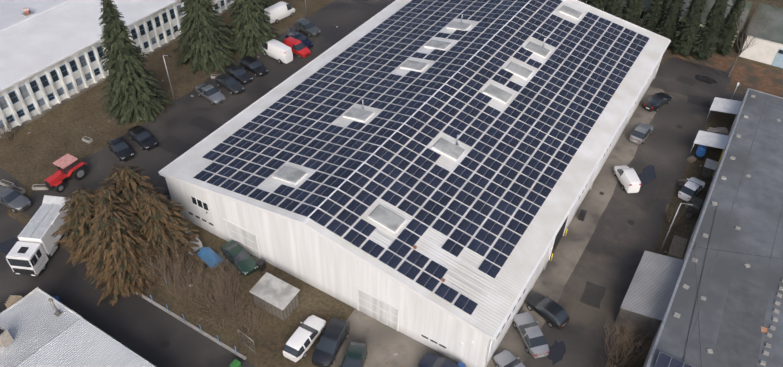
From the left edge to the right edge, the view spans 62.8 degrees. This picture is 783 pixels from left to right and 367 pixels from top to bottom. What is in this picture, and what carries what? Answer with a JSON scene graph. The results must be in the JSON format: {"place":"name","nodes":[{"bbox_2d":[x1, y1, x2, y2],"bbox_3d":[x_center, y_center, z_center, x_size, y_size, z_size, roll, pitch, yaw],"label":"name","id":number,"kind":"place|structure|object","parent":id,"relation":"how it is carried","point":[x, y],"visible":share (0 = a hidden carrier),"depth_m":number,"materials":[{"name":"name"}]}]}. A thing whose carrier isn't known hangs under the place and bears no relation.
{"place":"outdoors","nodes":[
{"label":"outdoors","id":0,"kind":"place"},
{"bbox_2d":[0,169,23,213],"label":"parking area","id":1,"kind":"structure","parent":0,"point":[6,176],"depth_m":77.16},
{"bbox_2d":[0,211,255,366],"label":"road","id":2,"kind":"structure","parent":0,"point":[142,327],"depth_m":62.89,"materials":[{"name":"asphalt"}]},
{"bbox_2d":[0,237,18,254],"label":"puddle water","id":3,"kind":"structure","parent":2,"relation":"on","point":[6,246],"depth_m":69.34,"materials":[{"name":"grey liquid"}]},
{"bbox_2d":[5,295,21,307],"bbox_3d":[-37.648,12.125,62.706,3.127,0.925,2.592,3,42,2],"label":"pallet stack","id":4,"kind":"object","parent":2,"relation":"on","point":[12,300],"visible":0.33,"depth_m":63.13,"materials":[{"name":"brown wood"}]},
{"bbox_2d":[5,195,70,276],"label":"refuse truck","id":5,"kind":"object","parent":2,"relation":"on","point":[33,249],"visible":0.88,"depth_m":66.33,"materials":[{"name":"white paint"}]},
{"bbox_2d":[0,287,156,366],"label":"roof","id":6,"kind":"structure","parent":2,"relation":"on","point":[38,330],"depth_m":56.39,"materials":[{"name":"metal"}]},
{"bbox_2d":[0,327,13,347],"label":"chimney","id":7,"kind":"object","parent":6,"relation":"on","point":[6,339],"visible":0.83,"depth_m":55.42,"materials":[{"name":"beige concrete"}]},
{"bbox_2d":[48,298,61,316],"bbox_3d":[-30.629,11.173,58.179,0.500,2.160,0.500,23,46,23],"label":"vent pipe","id":8,"kind":"object","parent":6,"relation":"on","point":[57,313],"visible":1,"depth_m":58.30,"materials":[{"name":"metal"}]},
{"bbox_2d":[229,359,240,366],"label":"wheelie bin","id":9,"kind":"object","parent":2,"relation":"on","point":[235,363],"visible":1,"depth_m":57.71,"materials":[{"name":"green"}]},
{"bbox_2d":[22,0,394,235],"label":"asphalt road","id":10,"kind":"structure","parent":0,"point":[346,17],"depth_m":88.99,"materials":[{"name":"asphalt"}]},
{"bbox_2d":[45,154,86,192],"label":"tractor","id":11,"kind":"object","parent":10,"relation":"on","point":[68,166],"visible":1,"depth_m":75.75,"materials":[{"name":"red paint"}]},
{"bbox_2d":[107,137,133,161],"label":"black car","id":12,"kind":"object","parent":10,"relation":"on","point":[120,148],"visible":1,"depth_m":80.20,"materials":[{"name":"black paint"}]},
{"bbox_2d":[127,125,156,150],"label":"black car","id":13,"kind":"object","parent":10,"relation":"on","point":[143,138],"visible":1,"depth_m":82.01,"materials":[{"name":"black paint"}]},
{"bbox_2d":[157,135,194,155],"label":"asphalt patch","id":14,"kind":"object","parent":10,"relation":"on","point":[175,145],"depth_m":82.65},
{"bbox_2d":[189,115,221,132],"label":"asphalt patch","id":15,"kind":"object","parent":10,"relation":"on","point":[205,124],"depth_m":86.17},
{"bbox_2d":[195,83,224,104],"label":"silver car","id":16,"kind":"object","parent":10,"relation":"on","point":[212,94],"visible":1,"depth_m":89.77,"materials":[{"name":"grey paint"}]},
{"bbox_2d":[214,74,244,94],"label":"dark car","id":17,"kind":"object","parent":10,"relation":"on","point":[231,84],"visible":1,"depth_m":91.67,"materials":[{"name":"grey paint"}]},
{"bbox_2d":[225,64,252,84],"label":"dark car","id":18,"kind":"object","parent":10,"relation":"on","point":[240,74],"visible":0.9,"depth_m":93.64,"materials":[{"name":"grey paint"}]},
{"bbox_2d":[239,55,267,76],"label":"dark car","id":19,"kind":"object","parent":10,"relation":"on","point":[257,68],"visible":0.98,"depth_m":95.26,"materials":[{"name":"black paint"}]},
{"bbox_2d":[263,39,292,63],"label":"white van","id":20,"kind":"object","parent":10,"relation":"on","point":[280,52],"visible":0.88,"depth_m":97.50,"materials":[{"name":"white paint"}]},
{"bbox_2d":[287,28,307,35],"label":"puddle water","id":21,"kind":"structure","parent":10,"relation":"on","point":[295,30],"depth_m":105.56,"materials":[{"name":"grey liquid"}]},
{"bbox_2d":[284,37,310,57],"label":"car","id":22,"kind":"object","parent":10,"relation":"on","point":[299,48],"visible":0.77,"depth_m":99.22,"materials":[{"name":"red paint"}]},
{"bbox_2d":[286,32,312,48],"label":"dark blue car","id":23,"kind":"object","parent":10,"relation":"on","point":[305,41],"visible":0.5,"depth_m":101.45,"materials":[{"name":"blue paint"}]},
{"bbox_2d":[294,18,320,36],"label":"grey estate","id":24,"kind":"object","parent":10,"relation":"on","point":[309,28],"visible":1,"depth_m":104.46,"materials":[{"name":"grey paint"}]},
{"bbox_2d":[163,0,698,252],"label":"lamp posts","id":25,"kind":"object","parent":10,"relation":"on","point":[694,205],"visible":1,"depth_m":69.38,"materials":[{"name":"metal"}]},
{"bbox_2d":[218,251,258,270],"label":"debris","id":26,"kind":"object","parent":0,"point":[255,258],"depth_m":68.32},
{"bbox_2d":[220,240,257,275],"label":"green car","id":27,"kind":"object","parent":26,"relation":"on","point":[233,250],"visible":0.94,"depth_m":67.00,"materials":[{"name":"green paint"}]},
{"bbox_2d":[179,194,473,349],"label":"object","id":28,"kind":"object","parent":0,"point":[378,309],"visible":0.98,"depth_m":62.63,"materials":[{"name":"metal"}]},
{"bbox_2d":[0,0,782,366],"bbox_3d":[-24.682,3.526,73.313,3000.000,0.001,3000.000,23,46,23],"label":"ground","id":29,"kind":"structure","parent":0,"point":[26,158],"depth_m":77.62,"materials":[{"name":"brown soil"}]},
{"bbox_2d":[0,118,15,140],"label":"bare shrub","id":30,"kind":"object","parent":29,"relation":"on","point":[4,133],"visible":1,"depth_m":82.44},
{"bbox_2d":[0,186,30,212],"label":"silver car","id":31,"kind":"object","parent":29,"relation":"on","point":[14,201],"visible":1,"depth_m":73.14,"materials":[{"name":"grey paint"}]},
{"bbox_2d":[52,186,100,275],"bbox_3d":[-30.403,4.267,65.583,8.562,9.746,6.061,-17,45,-19],"label":"brown conifer","id":32,"kind":"object","parent":29,"relation":"on","point":[79,216],"visible":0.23,"depth_m":63.48,"materials":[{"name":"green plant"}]},
{"bbox_2d":[0,74,218,194],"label":"concrete planters","id":33,"kind":"object","parent":29,"relation":"on","point":[8,184],"visible":0.67,"depth_m":76.08,"materials":[{"name":"concrete"}]},
{"bbox_2d":[0,0,234,139],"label":"building facade","id":34,"kind":"structure","parent":29,"relation":"on","point":[25,102],"depth_m":89.25,"materials":[{"name":"paint"}]},
{"bbox_2d":[21,7,34,16],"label":"chimney","id":35,"kind":"object","parent":34,"relation":"on","point":[27,12],"visible":0.96,"depth_m":92.97,"materials":[{"name":"pink metal"}]},
{"bbox_2d":[0,0,178,91],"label":"building roof","id":36,"kind":"structure","parent":34,"relation":"on","point":[48,33],"depth_m":90.94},
{"bbox_2d":[81,196,160,305],"bbox_3d":[-26.839,5.957,63.870,7.206,10.730,10.751,8,42,7],"label":"brown conifer","id":37,"kind":"object","parent":29,"relation":"on","point":[122,241],"visible":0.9,"depth_m":62.23,"materials":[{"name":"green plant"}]},
{"bbox_2d":[90,181,161,280],"bbox_3d":[-27.725,4.135,65.197,10.086,11.003,6.974,42,56,36],"label":"brown conifer","id":38,"kind":"object","parent":29,"relation":"on","point":[105,192],"visible":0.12,"depth_m":61.96,"materials":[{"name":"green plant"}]},
{"bbox_2d":[98,0,174,124],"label":"spruce","id":39,"kind":"object","parent":29,"relation":"on","point":[136,96],"visible":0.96,"depth_m":83.17,"materials":[{"name":"green plant"}]},
{"bbox_2d":[101,164,171,266],"bbox_3d":[-26.889,2.761,66.711,7.791,11.792,11.479,-28,49,-29],"label":"brown conifer","id":40,"kind":"object","parent":29,"relation":"on","point":[130,182],"visible":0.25,"depth_m":63.38,"materials":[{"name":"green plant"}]},
{"bbox_2d":[130,254,156,289],"bbox_3d":[-24.664,8.916,64.246,3.435,4.056,3.656,-32,51,-32],"label":"bare shrub","id":41,"kind":"object","parent":29,"relation":"on","point":[144,274],"visible":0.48,"depth_m":64.40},
{"bbox_2d":[129,223,200,284],"bbox_3d":[-22.322,7.152,64.229,6.824,6.784,6.063,-5,42,-7],"label":"bare shrub","id":42,"kind":"object","parent":29,"relation":"on","point":[170,262],"visible":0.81,"depth_m":64.62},
{"bbox_2d":[132,190,199,270],"bbox_3d":[-24.181,4.406,66.111,8.524,9.570,6.200,23,46,23],"label":"brown conifer","id":43,"kind":"object","parent":29,"relation":"on","point":[156,211],"visible":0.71,"depth_m":64.58,"materials":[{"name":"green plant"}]},
{"bbox_2d":[146,256,213,302],"bbox_3d":[-20.866,9.254,62.798,6.177,5.595,5.714,23,46,23],"label":"bare shrub","id":44,"kind":"object","parent":29,"relation":"on","point":[173,289],"visible":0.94,"depth_m":63.28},
{"bbox_2d":[132,272,246,359],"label":"fence kerb posts","id":45,"kind":"object","parent":29,"relation":"on","point":[195,328],"visible":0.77,"depth_m":61.62,"materials":[{"name":"concrete"}]},
{"bbox_2d":[185,228,202,255],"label":"debris","id":46,"kind":"object","parent":29,"relation":"on","point":[199,243],"visible":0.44,"depth_m":68.66,"materials":[{"name":"grey paint"}]},
{"bbox_2d":[170,0,241,74],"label":"spruce","id":47,"kind":"object","parent":29,"relation":"on","point":[200,21],"visible":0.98,"depth_m":94.25,"materials":[{"name":"green plant"}]},
{"bbox_2d":[170,253,241,312],"bbox_3d":[-17.708,9.278,61.859,5.759,6.914,6.436,23,46,23],"label":"bare shrub","id":48,"kind":"object","parent":29,"relation":"on","point":[212,291],"visible":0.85,"depth_m":62.62,"materials":[{"name":"plant"}]},
{"bbox_2d":[197,247,223,269],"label":"blue tarp","id":49,"kind":"object","parent":29,"relation":"on","point":[210,253],"visible":0.75,"depth_m":67.10,"materials":[{"name":"blue plastic"}]},
{"bbox_2d":[174,272,250,328],"bbox_3d":[-16.436,11.454,60.497,5.526,5.517,7.212,23,46,23],"label":"bare shrub","id":50,"kind":"object","parent":29,"relation":"on","point":[219,313],"visible":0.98,"depth_m":61.15,"materials":[{"name":"plant"}]},
{"bbox_2d":[211,251,242,289],"bbox_3d":[-16.891,8.848,64.463,3.566,4.115,3.540,23,46,23],"label":"bare shrub","id":51,"kind":"object","parent":29,"relation":"on","point":[226,274],"visible":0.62,"depth_m":64.85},
{"bbox_2d":[238,330,255,352],"bbox_3d":[-13.467,14.664,59.619,2.059,1.950,0.047,28,48,27],"label":"debris pile","id":52,"kind":"object","parent":29,"relation":"on","point":[246,342],"visible":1,"depth_m":59.63,"materials":[{"name":"silver metal"}]},
{"bbox_2d":[227,297,267,334],"bbox_3d":[-13.469,12.467,60.142,4.330,4.566,3.978,-20,46,-22],"label":"bare shrub","id":53,"kind":"object","parent":29,"relation":"on","point":[248,313],"visible":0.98,"depth_m":60.65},
{"bbox_2d":[225,0,280,59],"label":"spruce","id":54,"kind":"object","parent":29,"relation":"on","point":[251,30],"visible":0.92,"depth_m":97.73,"materials":[{"name":"green plant"}]},
{"bbox_2d":[260,0,276,8],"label":"spruce","id":55,"kind":"object","parent":29,"relation":"on","point":[269,2],"visible":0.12,"depth_m":107.32,"materials":[{"name":"green plant"}]},
{"bbox_2d":[249,272,299,320],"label":"garden shed","id":56,"kind":"structure","parent":29,"relation":"on","point":[279,297],"depth_m":62.59,"materials":[{"name":"grey"}]},
{"bbox_2d":[264,1,295,22],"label":"white van","id":57,"kind":"object","parent":29,"relation":"on","point":[280,10],"visible":0.88,"depth_m":107.14,"materials":[{"name":"white paint"}]},
{"bbox_2d":[283,315,325,361],"bbox_3d":[-8.148,14.386,60.331,2.282,1.568,4.980,21,45,20],"label":"white estate","id":58,"kind":"object","parent":29,"relation":"on","point":[305,335],"visible":0.98,"depth_m":59.45,"materials":[{"name":"white paint"}]},
{"bbox_2d":[48,209,586,366],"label":"wheelie bins","id":59,"kind":"object","parent":29,"relation":"on","point":[261,264],"visible":0.73,"depth_m":66.76,"materials":[{"name":"plastic"}]},
{"bbox_2d":[27,16,700,366],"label":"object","id":60,"kind":"object","parent":29,"relation":"on","point":[394,354],"visible":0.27,"depth_m":62.81,"materials":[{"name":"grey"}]},
{"bbox_2d":[588,354,642,366],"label":"bare shrub","id":61,"kind":"object","parent":29,"relation":"on","point":[612,362],"visible":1,"depth_m":56.48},
{"bbox_2d":[603,310,656,366],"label":"bare shrub","id":62,"kind":"object","parent":29,"relation":"on","point":[625,336],"visible":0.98,"depth_m":58.62,"materials":[{"name":"plant"}]},
{"bbox_2d":[632,336,643,354],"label":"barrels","id":63,"kind":"object","parent":29,"relation":"on","point":[637,341],"visible":0.73,"depth_m":60.28,"materials":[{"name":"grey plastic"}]},
{"bbox_2d":[665,205,686,226],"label":"bare shrub","id":64,"kind":"object","parent":29,"relation":"on","point":[675,220],"visible":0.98,"depth_m":73.09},
{"bbox_2d":[678,177,704,201],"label":"white car","id":65,"kind":"object","parent":29,"relation":"on","point":[691,187],"visible":0.83,"depth_m":76.05,"materials":[{"name":"white paint"}]},
{"bbox_2d":[667,146,717,259],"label":"wallside clutter","id":66,"kind":"object","parent":29,"relation":"on","point":[677,247],"visible":0.62,"depth_m":74.23,"materials":[{"name":"grey wood"}]},
{"bbox_2d":[694,144,707,160],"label":"blue tank","id":67,"kind":"object","parent":29,"relation":"on","point":[700,153],"visible":0.9,"depth_m":81.88,"materials":[{"name":"blue"}]},
{"bbox_2d":[714,0,749,56],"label":"thuja","id":68,"kind":"object","parent":29,"relation":"on","point":[727,37],"visible":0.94,"depth_m":99.53,"materials":[{"name":"green conifer foliage"},{"name":"bark"}]},
{"bbox_2d":[330,309,456,366],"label":"concrete pavement","id":69,"kind":"structure","parent":0,"point":[384,342],"depth_m":60.63,"materials":[{"name":"concrete"}]},
{"bbox_2d":[312,317,349,366],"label":"car","id":70,"kind":"object","parent":69,"relation":"on","point":[335,335],"visible":1,"depth_m":59.02,"materials":[{"name":"grey paint"}]},
{"bbox_2d":[339,341,366,366],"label":"pickup truck","id":71,"kind":"object","parent":69,"relation":"on","point":[356,354],"visible":1,"depth_m":58.13,"materials":[{"name":"grey paint"}]},
{"bbox_2d":[418,353,458,366],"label":"dark blue car","id":72,"kind":"object","parent":69,"relation":"on","point":[430,360],"visible":1,"depth_m":58.12,"materials":[{"name":"blue paint"}]},
{"bbox_2d":[165,61,659,366],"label":"warehouse walls","id":73,"kind":"structure","parent":0,"point":[305,254],"depth_m":62.29,"materials":[{"name":"metal"}]},
{"bbox_2d":[160,0,668,336],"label":"warehouse roof","id":74,"kind":"structure","parent":73,"relation":"on","point":[498,300],"depth_m":69.42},
{"bbox_2d":[158,0,670,366],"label":"roof trim","id":75,"kind":"structure","parent":74,"relation":"attached to","point":[303,221],"depth_m":63.75,"materials":[{"name":"metal"}]},
{"bbox_2d":[272,5,582,281],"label":"skylights","id":76,"kind":"object","parent":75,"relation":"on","point":[386,218],"visible":0.94,"depth_m":73.85,"materials":[{"name":"white plastic"}]},
{"bbox_2d":[180,0,649,315],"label":"solar array","id":77,"kind":"object","parent":74,"relation":"on","point":[393,260],"visible":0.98,"depth_m":72.32,"materials":[{"name":"blue glass"}]},
{"bbox_2d":[495,72,652,341],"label":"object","id":78,"kind":"object","parent":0,"point":[559,235],"visible":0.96,"depth_m":69.22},
{"bbox_2d":[487,86,663,366],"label":"concrete path","id":79,"kind":"structure","parent":0,"point":[553,278],"depth_m":72.16,"materials":[{"name":"concrete"}]},
{"bbox_2d":[493,350,524,366],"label":"silver car","id":80,"kind":"object","parent":79,"relation":"on","point":[505,358],"visible":1,"depth_m":58.60,"materials":[{"name":"grey paint"}]},
{"bbox_2d":[513,312,549,358],"bbox_3d":[13.279,14.251,61.046,2.232,1.489,4.848,-10,43,-12],"label":"silver car","id":81,"kind":"object","parent":79,"relation":"on","point":[525,324],"visible":1,"depth_m":60.20,"materials":[{"name":"grey paint"}]},
{"bbox_2d":[525,292,569,329],"bbox_3d":[15.332,12.348,63.162,2.239,1.579,4.386,-29,50,-29],"label":"black car","id":82,"kind":"object","parent":79,"relation":"on","point":[551,312],"visible":1,"depth_m":62.40,"materials":[{"name":"black paint"}]},
{"bbox_2d":[629,122,652,144],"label":"silver car","id":83,"kind":"object","parent":79,"relation":"on","point":[641,132],"visible":1,"depth_m":84.08,"materials":[{"name":"grey paint"}]},
{"bbox_2d":[643,92,671,111],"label":"black car","id":84,"kind":"object","parent":79,"relation":"on","point":[655,101],"visible":1,"depth_m":89.91,"materials":[{"name":"black paint"}]},
{"bbox_2d":[523,91,712,366],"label":"asphalt road","id":85,"kind":"structure","parent":0,"point":[617,246],"depth_m":71.45,"materials":[{"name":"asphalt"}]},
{"bbox_2d":[161,125,681,347],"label":"drain covers","id":86,"kind":"object","parent":85,"relation":"on","point":[165,343],"visible":0.5,"depth_m":73.22,"materials":[{"name":"metal"}]},
{"bbox_2d":[547,340,565,364],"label":"puddle water","id":87,"kind":"structure","parent":85,"relation":"on","point":[557,350],"depth_m":60.39,"materials":[{"name":"grey liquid"}]},
{"bbox_2d":[580,281,605,308],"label":"asphalt patch","id":88,"kind":"object","parent":85,"relation":"on","point":[593,294],"depth_m":65.57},
{"bbox_2d":[613,165,641,192],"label":"white van","id":89,"kind":"object","parent":85,"relation":"on","point":[628,178],"visible":1,"depth_m":76.95,"materials":[{"name":"white paint"}]},
{"bbox_2d":[639,165,655,184],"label":"puddle water","id":90,"kind":"structure","parent":85,"relation":"on","point":[647,174],"depth_m":79.72,"materials":[{"name":"grey liquid"}]},
{"bbox_2d":[615,251,683,339],"bbox_3d":[25.829,10.747,64.075,3.800,3.100,8.800,23,46,23],"label":"lean to shed","id":91,"kind":"object","parent":85,"relation":"on","point":[647,298],"visible":1,"depth_m":62.42,"materials":[{"name":"metal"}]},
{"bbox_2d":[586,0,752,42],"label":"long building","id":92,"kind":"structure","parent":0,"point":[709,4],"depth_m":104.32,"materials":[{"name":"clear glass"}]},
{"bbox_2d":[650,56,744,102],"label":"asphalt road","id":93,"kind":"structure","parent":0,"point":[670,70],"depth_m":96.19,"materials":[{"name":"asphalt"}]},
{"bbox_2d":[676,75,695,85],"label":"asphalt patch","id":94,"kind":"object","parent":93,"relation":"on","point":[686,80],"depth_m":96.21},
{"bbox_2d":[687,94,710,107],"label":"asphalt patch","id":95,"kind":"object","parent":93,"relation":"on","point":[699,100],"depth_m":92.25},
{"bbox_2d":[695,75,717,83],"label":"puddle water","id":96,"kind":"structure","parent":93,"relation":"on","point":[707,79],"depth_m":96.52,"materials":[{"name":"grey liquid"}]},
{"bbox_2d":[664,43,734,70],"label":"leaf litter ground","id":97,"kind":"structure","parent":0,"point":[721,62],"depth_m":100.74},
{"bbox_2d":[586,0,609,10],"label":"thuja","id":98,"kind":"object","parent":97,"relation":"on","point":[598,4],"visible":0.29,"depth_m":104.39,"materials":[{"name":"green plant"}]},
{"bbox_2d":[603,0,623,17],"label":"thuja","id":99,"kind":"object","parent":97,"relation":"on","point":[612,7],"visible":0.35,"depth_m":104.43,"materials":[{"name":"green plant"}]},
{"bbox_2d":[620,0,643,25],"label":"thuja","id":100,"kind":"object","parent":97,"relation":"on","point":[631,13],"visible":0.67,"depth_m":103.77,"materials":[{"name":"green plant"}]},
{"bbox_2d":[639,0,668,32],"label":"thuja","id":101,"kind":"object","parent":97,"relation":"on","point":[654,14],"visible":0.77,"depth_m":102.70,"materials":[{"name":"green plant"}]},
{"bbox_2d":[656,0,687,49],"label":"thuja","id":102,"kind":"object","parent":97,"relation":"on","point":[668,28],"visible":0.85,"depth_m":100.67,"materials":[{"name":"green conifer foliage"},{"name":"bark"}]},
{"bbox_2d":[669,0,707,58],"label":"thuja","id":103,"kind":"object","parent":97,"relation":"on","point":[686,36],"visible":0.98,"depth_m":98.80,"materials":[{"name":"green conifer foliage"},{"name":"bark"}]},
{"bbox_2d":[690,0,732,61],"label":"thuja","id":104,"kind":"object","parent":97,"relation":"on","point":[705,43],"visible":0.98,"depth_m":97.83,"materials":[{"name":"green conifer foliage"},{"name":"bark"}]},
{"bbox_2d":[728,1,779,76],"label":"bare tree","id":105,"kind":"object","parent":97,"relation":"on","point":[754,33],"visible":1,"depth_m":91.66,"materials":[{"name":"plant"}]},
{"bbox_2d":[643,89,782,366],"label":"building","id":106,"kind":"structure","parent":0,"point":[756,210],"depth_m":65.10,"materials":[{"name":"concrete"}]},
{"bbox_2d":[654,352,692,366],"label":"solar panels","id":107,"kind":"object","parent":106,"relation":"on","point":[663,360],"visible":1,"depth_m":53.90,"materials":[{"name":"glass"}]},
{"bbox_2d":[646,88,782,366],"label":"roof parapet","id":108,"kind":"structure","parent":106,"relation":"on","point":[685,263],"depth_m":65.59,"materials":[{"name":"metal"}]},
{"bbox_2d":[689,97,741,155],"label":"awnings","id":109,"kind":"object","parent":106,"relation":"attached to","point":[710,139],"depth_m":82.55,"materials":[{"name":"silver metal"}]},
{"bbox_2d":[674,95,782,365],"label":"roof vents","id":110,"kind":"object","parent":106,"relation":"on","point":[677,315],"depth_m":59.88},
{"bbox_2d":[682,202,778,366],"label":"roof cables","id":111,"kind":"object","parent":106,"relation":"on","point":[699,284],"visible":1,"depth_m":60.93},
{"bbox_2d":[683,95,782,366],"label":"roof membrane strips","id":112,"kind":"object","parent":106,"relation":"on","point":[742,329],"visible":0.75,"depth_m":57.72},
{"bbox_2d":[707,127,728,134],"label":"stacked slabs","id":113,"kind":"structure","parent":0,"point":[721,130],"depth_m":85.77,"materials":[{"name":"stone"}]},
{"bbox_2d":[726,61,782,97],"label":"leaf litter ground","id":114,"kind":"structure","parent":0,"point":[746,75],"depth_m":96.76,"materials":[{"name":"soil"}]},
{"bbox_2d":[739,3,782,67],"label":"white house","id":115,"kind":"structure","parent":0,"point":[767,48],"depth_m":99.69,"materials":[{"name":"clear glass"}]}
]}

